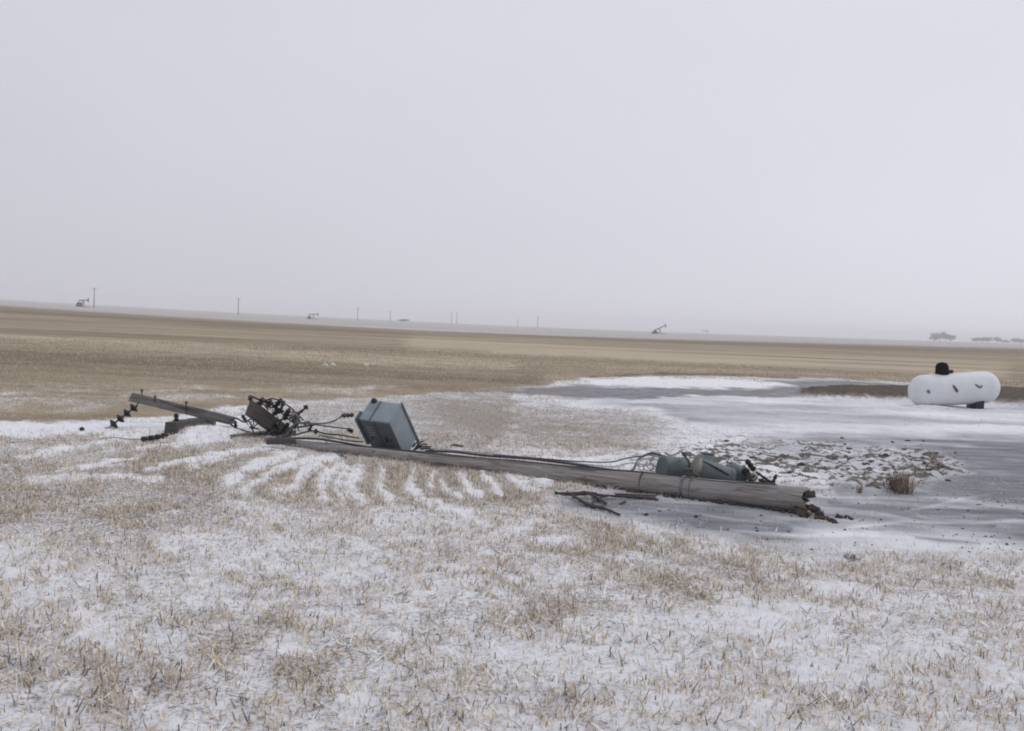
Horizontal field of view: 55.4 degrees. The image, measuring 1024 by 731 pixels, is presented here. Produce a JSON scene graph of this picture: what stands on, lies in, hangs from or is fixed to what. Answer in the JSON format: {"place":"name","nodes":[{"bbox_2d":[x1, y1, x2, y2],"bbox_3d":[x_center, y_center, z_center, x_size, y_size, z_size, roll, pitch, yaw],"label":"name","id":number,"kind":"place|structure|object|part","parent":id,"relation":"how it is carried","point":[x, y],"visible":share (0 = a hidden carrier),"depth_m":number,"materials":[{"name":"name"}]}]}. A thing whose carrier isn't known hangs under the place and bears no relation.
{"place":"outdoors","nodes":[
{"label":"outdoors","id":0,"kind":"place"},
{"bbox_2d":[0,299,1023,730],"bbox_3d":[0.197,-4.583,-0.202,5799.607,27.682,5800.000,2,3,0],"label":"ground","id":1,"kind":"structure","parent":0,"point":[866,415],"depth_m":10.14,"materials":[{"name":"white snow"}]},
{"bbox_2d":[10,437,140,442],"bbox_3d":[-6.365,1.091,14.289,1.787,0.033,0.224,1,3,-31],"label":"wire","id":2,"kind":"object","parent":1,"relation":"on","point":[93,439],"visible":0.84,"depth_m":14.55,"materials":[{"name":"black metal"}]},
{"bbox_2d":[75,298,88,306],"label":"pumpjack","id":3,"kind":"object","parent":1,"relation":"on","point":[78,304],"visible":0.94,"depth_m":516.79,"materials":[{"name":"metal"}]},
{"bbox_2d":[141,433,167,441],"bbox_3d":[-5.377,1.083,14.681,0.090,0.095,0.582,3,3,20],"label":"insulator string","id":4,"kind":"object","parent":1,"relation":"on","point":[151,437],"visible":0.94,"depth_m":14.61,"materials":[{"name":"ceramic"}]},
{"bbox_2d":[164,413,215,435],"bbox_3d":[-5.299,0.927,16.021,0.245,0.368,1.741,3,3,4],"label":"crossarm","id":5,"kind":"object","parent":1,"relation":"on","point":[175,425],"visible":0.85,"depth_m":15.53,"materials":[{"name":"grey wood"}]},
{"bbox_2d":[128,389,234,424],"bbox_3d":[-5.472,0.707,16.244,1.713,0.591,0.358,1,3,-21],"label":"crossarm","id":6,"kind":"object","parent":5,"relation":"on","point":[154,401],"visible":0.98,"depth_m":16.28,"materials":[{"name":"wood"}]},
{"bbox_2d":[110,404,137,427],"bbox_3d":[-6.314,0.816,15.864,0.424,0.391,0.170,1,3,-30],"label":"insulator string","id":7,"kind":"object","parent":6,"relation":"hanging from","point":[126,413],"visible":1,"depth_m":15.82,"materials":[{"name":"ceramic"}]},
{"bbox_2d":[233,421,237,428],"bbox_3d":[-4.575,1.018,16.141,0.102,0.217,0.093,2,3,0],"label":"pin insulator","id":8,"kind":"object","parent":1,"relation":"on","point":[235,425],"visible":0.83,"depth_m":16.12,"materials":[{"name":"ceramic"}]},
{"bbox_2d":[230,424,267,434],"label":"wire","id":9,"kind":"object","parent":1,"relation":"on","point":[248,431],"visible":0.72,"depth_m":15.87,"materials":[{"name":"metal"}]},
{"bbox_2d":[230,430,268,437],"bbox_3d":[-4.147,1.101,15.456,0.147,0.102,0.681,5,3,39],"label":"broken board","id":10,"kind":"object","parent":1,"relation":"on","point":[255,434],"visible":0.65,"depth_m":15.40,"materials":[{"name":"grey wood"}]},
{"bbox_2d":[245,395,314,436],"bbox_3d":[-3.643,0.858,15.243,0.964,0.757,0.754,0,3,-42],"label":"crossarm","id":11,"kind":"object","parent":1,"relation":"on","point":[264,418],"visible":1,"depth_m":15.18,"materials":[{"name":"metal"}]},
{"bbox_2d":[229,417,251,422],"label":"wire","id":12,"kind":"object","parent":11,"relation":"attached to","point":[240,420],"visible":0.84,"depth_m":15.99,"materials":[{"name":"metal"}]},
{"bbox_2d":[261,398,303,419],"bbox_3d":[-3.578,0.684,15.221,0.663,0.355,0.083,2,3,-18],"label":"wire","id":13,"kind":"object","parent":11,"relation":"attached to","point":[285,404],"visible":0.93,"depth_m":15.24,"materials":[{"name":"metal"}]},
{"bbox_2d":[273,430,358,438],"bbox_3d":[-3.030,1.084,15.102,1.562,0.153,0.098,4,3,23],"label":"wire","id":14,"kind":"object","parent":11,"relation":"attached to","point":[322,433],"visible":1,"depth_m":15.08,"materials":[{"name":"metal"}]},
{"bbox_2d":[299,422,349,429],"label":"wire","id":15,"kind":"object","parent":11,"relation":"attached to","point":[324,425],"visible":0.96,"depth_m":15.12,"materials":[{"name":"black metal"}]},
{"bbox_2d":[305,413,352,423],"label":"wire","id":16,"kind":"object","parent":11,"relation":"attached to","point":[333,420],"visible":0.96,"depth_m":15.04,"materials":[{"name":"black metal"}]},
{"bbox_2d":[266,438,295,444],"bbox_3d":[-3.407,1.119,14.394,0.439,0.092,0.096,2,3,-16],"label":"broken board","id":17,"kind":"object","parent":1,"relation":"on","point":[277,441],"visible":1,"depth_m":14.36,"materials":[{"name":"grey wood"}]},
{"bbox_2d":[319,435,362,442],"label":"wire","id":18,"kind":"object","parent":1,"relation":"on","point":[342,439],"visible":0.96,"depth_m":15.15,"materials":[{"name":"black metal"}]},
{"bbox_2d":[335,450,346,458],"bbox_3d":[-2.459,1.264,13.959,0.040,0.041,0.790,1,3,-23],"label":"broken stick","id":19,"kind":"object","parent":1,"relation":"on","point":[340,454],"visible":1,"depth_m":13.88,"materials":[{"name":"grey wood"}]},
{"bbox_2d":[341,398,433,449],"bbox_3d":[-1.974,0.925,14.597,1.550,0.891,0.872,3,3,16],"label":"transformer cabinet","id":20,"kind":"object","parent":1,"relation":"on","point":[384,424],"visible":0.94,"depth_m":14.38,"materials":[{"name":"grey metal"}]},
{"bbox_3d":[-1.919,1.095,14.452,0.550,0.569,0.502,4,3,25],"label":"door panel","id":21,"kind":"part","parent":20,"relation":"part of","materials":[{"name":"grey paint"}]},
{"bbox_2d":[0,423,1023,730],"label":"stubble","id":22,"kind":"object","parent":1,"relation":"on","point":[422,475],"visible":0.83,"depth_m":7.21,"materials":[{"name":"beige plant"}]},
{"bbox_2d":[0,336,1023,445],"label":"stubble","id":23,"kind":"object","parent":1,"relation":"on","point":[455,359],"visible":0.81,"depth_m":40.92,"materials":[{"name":"beige plant"}]},
{"bbox_2d":[264,437,810,510],"bbox_3d":[-0.177,1.293,12.949,8.177,0.314,0.290,4,3,29],"label":"utility pole","id":24,"kind":"object","parent":1,"relation":"on","point":[785,498],"visible":0.88,"depth_m":11.98,"materials":[{"name":"brown wood"}]},
{"bbox_2d":[270,437,415,450],"bbox_3d":[-2.531,1.148,14.225,2.675,0.118,0.052,4,3,28],"label":"wire","id":25,"kind":"object","parent":24,"relation":"attached to","point":[329,440],"visible":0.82,"depth_m":14.28,"materials":[{"name":"metal"}]},
{"bbox_2d":[416,451,652,473],"bbox_3d":[-0.375,1.244,13.087,4.805,0.139,0.061,4,3,28],"label":"wire","id":26,"kind":"object","parent":24,"relation":"on","point":[537,462],"visible":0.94,"depth_m":12.60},
{"bbox_2d":[432,448,648,467],"bbox_3d":[0.293,1.252,13.037,3.058,0.082,0.405,3,3,16],"label":"wire","id":27,"kind":"object","parent":24,"relation":"attached to","point":[523,456],"visible":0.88,"depth_m":12.88,"materials":[{"name":"black metal"}]},
{"bbox_2d":[425,450,659,469],"bbox_3d":[0.332,1.204,12.941,3.238,0.194,0.905,3,3,8],"label":"wire","id":28,"kind":"object","parent":24,"relation":"attached to","point":[543,460],"visible":0.79,"depth_m":12.96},
{"bbox_2d":[493,454,639,462],"bbox_3d":[0.728,1.220,12.903,1.986,0.100,0.449,3,3,3],"label":"wire","id":29,"kind":"object","parent":24,"relation":"attached to","point":[576,461],"visible":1,"depth_m":12.88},
{"bbox_2d":[656,452,690,475],"bbox_3d":[2.056,1.290,12.273,0.369,0.436,0.439,2,3,-19],"label":"transformer","id":30,"kind":"object","parent":24,"relation":"on","point":[670,465],"visible":0.58,"depth_m":12.19,"materials":[{"name":"paint"}]},
{"bbox_2d":[650,455,659,466],"bbox_3d":[1.831,1.216,12.411,0.153,0.145,0.066,2,3,0],"label":"wire coil","id":31,"kind":"object","parent":30,"relation":"attached to","point":[651,458],"visible":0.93,"depth_m":12.40,"materials":[{"name":"grey metal"}]},
{"bbox_2d":[554,491,604,496],"bbox_3d":[0.787,1.489,11.343,0.588,0.065,0.198,2,3,0],"label":"broken stick","id":32,"kind":"object","parent":1,"relation":"on","point":[581,493],"visible":0.99,"depth_m":11.31,"materials":[{"name":"brown wood"}]},
{"bbox_2d":[566,491,619,515],"bbox_3d":[0.845,1.528,10.849,0.125,0.058,1.213,1,3,-24],"label":"broken stick","id":33,"kind":"object","parent":1,"relation":"on","point":[590,505],"visible":0.96,"depth_m":10.66,"materials":[{"name":"brown wood"}]},
{"bbox_2d":[588,493,606,504],"bbox_3d":[0.992,1.523,11.127,0.074,0.056,0.560,2,3,-18],"label":"broken stick","id":34,"kind":"object","parent":1,"relation":"on","point":[600,499],"visible":1,"depth_m":11.12,"materials":[{"name":"brown wood"}]},
{"bbox_2d":[591,496,607,503],"bbox_3d":[0.958,1.528,11.064,0.075,0.034,0.662,3,3,22],"label":"broken stick","id":35,"kind":"object","parent":1,"relation":"on","point":[594,500],"visible":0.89,"depth_m":11.11,"materials":[{"name":"brown wood"}]},
{"bbox_2d":[605,494,658,500],"bbox_3d":[1.392,1.536,11.381,0.629,0.050,0.118,2,3,0],"label":"broken stick","id":36,"kind":"object","parent":1,"relation":"on","point":[632,497],"visible":1,"depth_m":11.37,"materials":[{"name":"brown wood"}]},
{"bbox_2d":[614,492,656,497],"bbox_3d":[1.460,1.529,11.521,0.505,0.034,0.075,2,3,-2],"label":"plank","id":37,"kind":"object","parent":1,"relation":"on","point":[643,494],"visible":0.83,"depth_m":11.49,"materials":[{"name":"grey wood"}]},
{"bbox_2d":[636,458,653,472],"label":"wire","id":38,"kind":"object","parent":1,"relation":"on","point":[644,466],"visible":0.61,"depth_m":12.32,"materials":[{"name":"grey metal"}]},
{"bbox_2d":[651,324,666,333],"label":"pumpjack","id":39,"kind":"object","parent":1,"relation":"on","point":[654,331],"visible":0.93,"depth_m":608.95,"materials":[{"name":"metal"}]},
{"bbox_2d":[683,456,736,480],"bbox_3d":[2.438,1.353,12.064,0.689,0.436,0.514,2,3,0],"label":"transformer","id":40,"kind":"object","parent":1,"relation":"on","point":[700,467],"visible":0.53,"depth_m":12.00,"materials":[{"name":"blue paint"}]},
{"bbox_2d":[700,452,713,461],"bbox_3d":[2.516,1.192,12.570,0.165,0.153,0.141,2,3,0],"label":"terminal box","id":41,"kind":"object","parent":40,"relation":"on","point":[708,456],"visible":0.8,"depth_m":12.51,"materials":[{"name":"grey paint"}]},
{"bbox_2d":[666,474,775,483],"bbox_3d":[2.522,1.407,11.901,1.352,0.079,0.118,3,3,17],"label":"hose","id":42,"kind":"object","parent":1,"relation":"on","point":[748,481],"visible":0.18,"depth_m":11.80,"materials":[{"name":"black rubber"}]},
{"bbox_2d":[725,459,776,482],"bbox_3d":[2.930,1.365,12.209,0.686,0.428,0.382,5,4,44],"label":"transformer","id":43,"kind":"object","parent":1,"relation":"on","point":[743,473],"visible":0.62,"depth_m":12.07,"materials":[{"name":"grey paint"}]},
{"bbox_2d":[793,508,803,513],"bbox_3d":[3.230,1.639,10.928,0.157,0.104,0.143,2,3,0],"label":"wood chunk","id":44,"kind":"object","parent":1,"relation":"on","point":[796,510],"visible":0.55,"depth_m":10.89,"materials":[{"name":"brown wood"}]},
{"bbox_2d":[583,437,1023,551],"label":"soil clods","id":45,"kind":"object","parent":1,"relation":"on","point":[790,511],"visible":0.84,"depth_m":12.03,"materials":[{"name":"brown soil"}]},
{"bbox_2d":[796,510,812,517],"bbox_3d":[3.236,1.644,10.768,0.190,0.095,0.125,2,3,0],"label":"wood chunk","id":46,"kind":"object","parent":1,"relation":"on","point":[805,514],"visible":0.97,"depth_m":10.73,"materials":[{"name":"brown wood"}]},
{"bbox_2d":[806,504,816,511],"bbox_3d":[3.361,1.596,10.946,0.139,0.088,0.102,2,3,0],"label":"wood chunk","id":47,"kind":"object","parent":1,"relation":"on","point":[812,507],"visible":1,"depth_m":10.91,"materials":[{"name":"brown wood"}]},
{"bbox_2d":[815,511,824,515],"bbox_3d":[3.429,1.659,10.869,0.107,0.081,0.090,2,3,0],"label":"wood chunk","id":48,"kind":"object","parent":1,"relation":"on","point":[819,513],"visible":0.8,"depth_m":10.84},
{"bbox_2d":[819,516,828,519],"bbox_3d":[3.417,1.669,10.647,0.100,0.064,0.089,1,3,-31],"label":"wood chunk","id":49,"kind":"object","parent":1,"relation":"on","point":[823,517],"visible":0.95,"depth_m":10.62,"materials":[{"name":"wood"}]},
{"bbox_2d":[844,550,862,561],"bbox_3d":[3.041,1.711,8.752,0.192,0.079,0.234,2,3,0],"label":"dry weed","id":50,"kind":"object","parent":1,"relation":"on","point":[852,556],"visible":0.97,"depth_m":8.73,"materials":[{"name":"beige plant"}]},
{"bbox_2d":[855,482,864,492],"bbox_3d":[4.477,1.562,12.539,0.124,0.168,0.147,4,3,30],"label":"dry weed","id":51,"kind":"object","parent":1,"relation":"on","point":[859,490],"visible":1,"depth_m":12.54,"materials":[{"name":"brown plant"}]},
{"bbox_2d":[881,469,930,495],"bbox_3d":[5.104,1.507,12.776,0.611,0.310,0.838,2,3,0],"label":"dry weed","id":52,"kind":"object","parent":1,"relation":"on","point":[900,484],"visible":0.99,"depth_m":12.67,"materials":[{"name":"brown plant"}]},
{"bbox_2d":[910,404,956,408],"bbox_3d":[12.611,1.254,29.244,1.400,0.150,0.468,2,3,0],"label":"snow drift","id":53,"kind":"object","parent":1,"relation":"on","point":[928,406],"visible":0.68,"depth_m":29.08,"materials":[{"name":"white snow"}]},
{"bbox_2d":[929,333,939,339],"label":"deciduous tree","id":54,"kind":"object","parent":1,"relation":"on","point":[934,336],"visible":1,"depth_m":1247.67,"materials":[{"name":"grey plant"}]},
{"bbox_2d":[935,458,942,466],"bbox_3d":[6.686,1.524,15.286,0.109,0.190,0.186,2,3,0],"label":"dry weed","id":55,"kind":"object","parent":1,"relation":"on","point":[939,465],"visible":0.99,"depth_m":15.24,"materials":[{"name":"brown plant"}]},
{"bbox_2d":[940,331,949,341],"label":"deciduous tree","id":56,"kind":"object","parent":1,"relation":"on","point":[945,336],"visible":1,"depth_m":1236.66,"materials":[{"name":"grey plant"}]},
{"bbox_2d":[948,335,955,340],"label":"deciduous tree","id":57,"kind":"object","parent":1,"relation":"on","point":[953,337],"visible":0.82,"depth_m":1266.47,"materials":[{"name":"grey plant"}]},
{"bbox_2d":[908,362,1000,408],"bbox_3d":[13.464,0.608,29.687,2.800,1.392,0.998,2,3,-6],"label":"propane tank","id":58,"kind":"object","parent":1,"relation":"on","point":[943,385],"visible":0.97,"depth_m":29.32,"materials":[{"name":"white metal"}]},
{"bbox_2d":[993,336,1001,342],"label":"deciduous tree","id":59,"kind":"object","parent":1,"relation":"on","point":[997,339],"visible":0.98,"depth_m":1297.79,"materials":[{"name":"grey plant"}]},
{"bbox_2d":[1009,338,1019,343],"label":"deciduous tree","id":60,"kind":"object","parent":1,"relation":"on","point":[1014,339],"visible":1,"depth_m":1316.63,"materials":[{"name":"grey plant"}]},
{"bbox_2d":[0,0,1023,342],"label":"sky","id":61,"kind":"structure","parent":0,"point":[805,168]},
{"bbox_2d":[803,490,815,497],"bbox_3d":[3.327,1.443,10.931,0.131,0.097,0.116,5,3,40],"label":"wood chunk","id":62,"kind":"object","parent":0,"point":[809,494],"visible":1,"depth_m":10.91,"materials":[{"name":"wood"}]}
]}

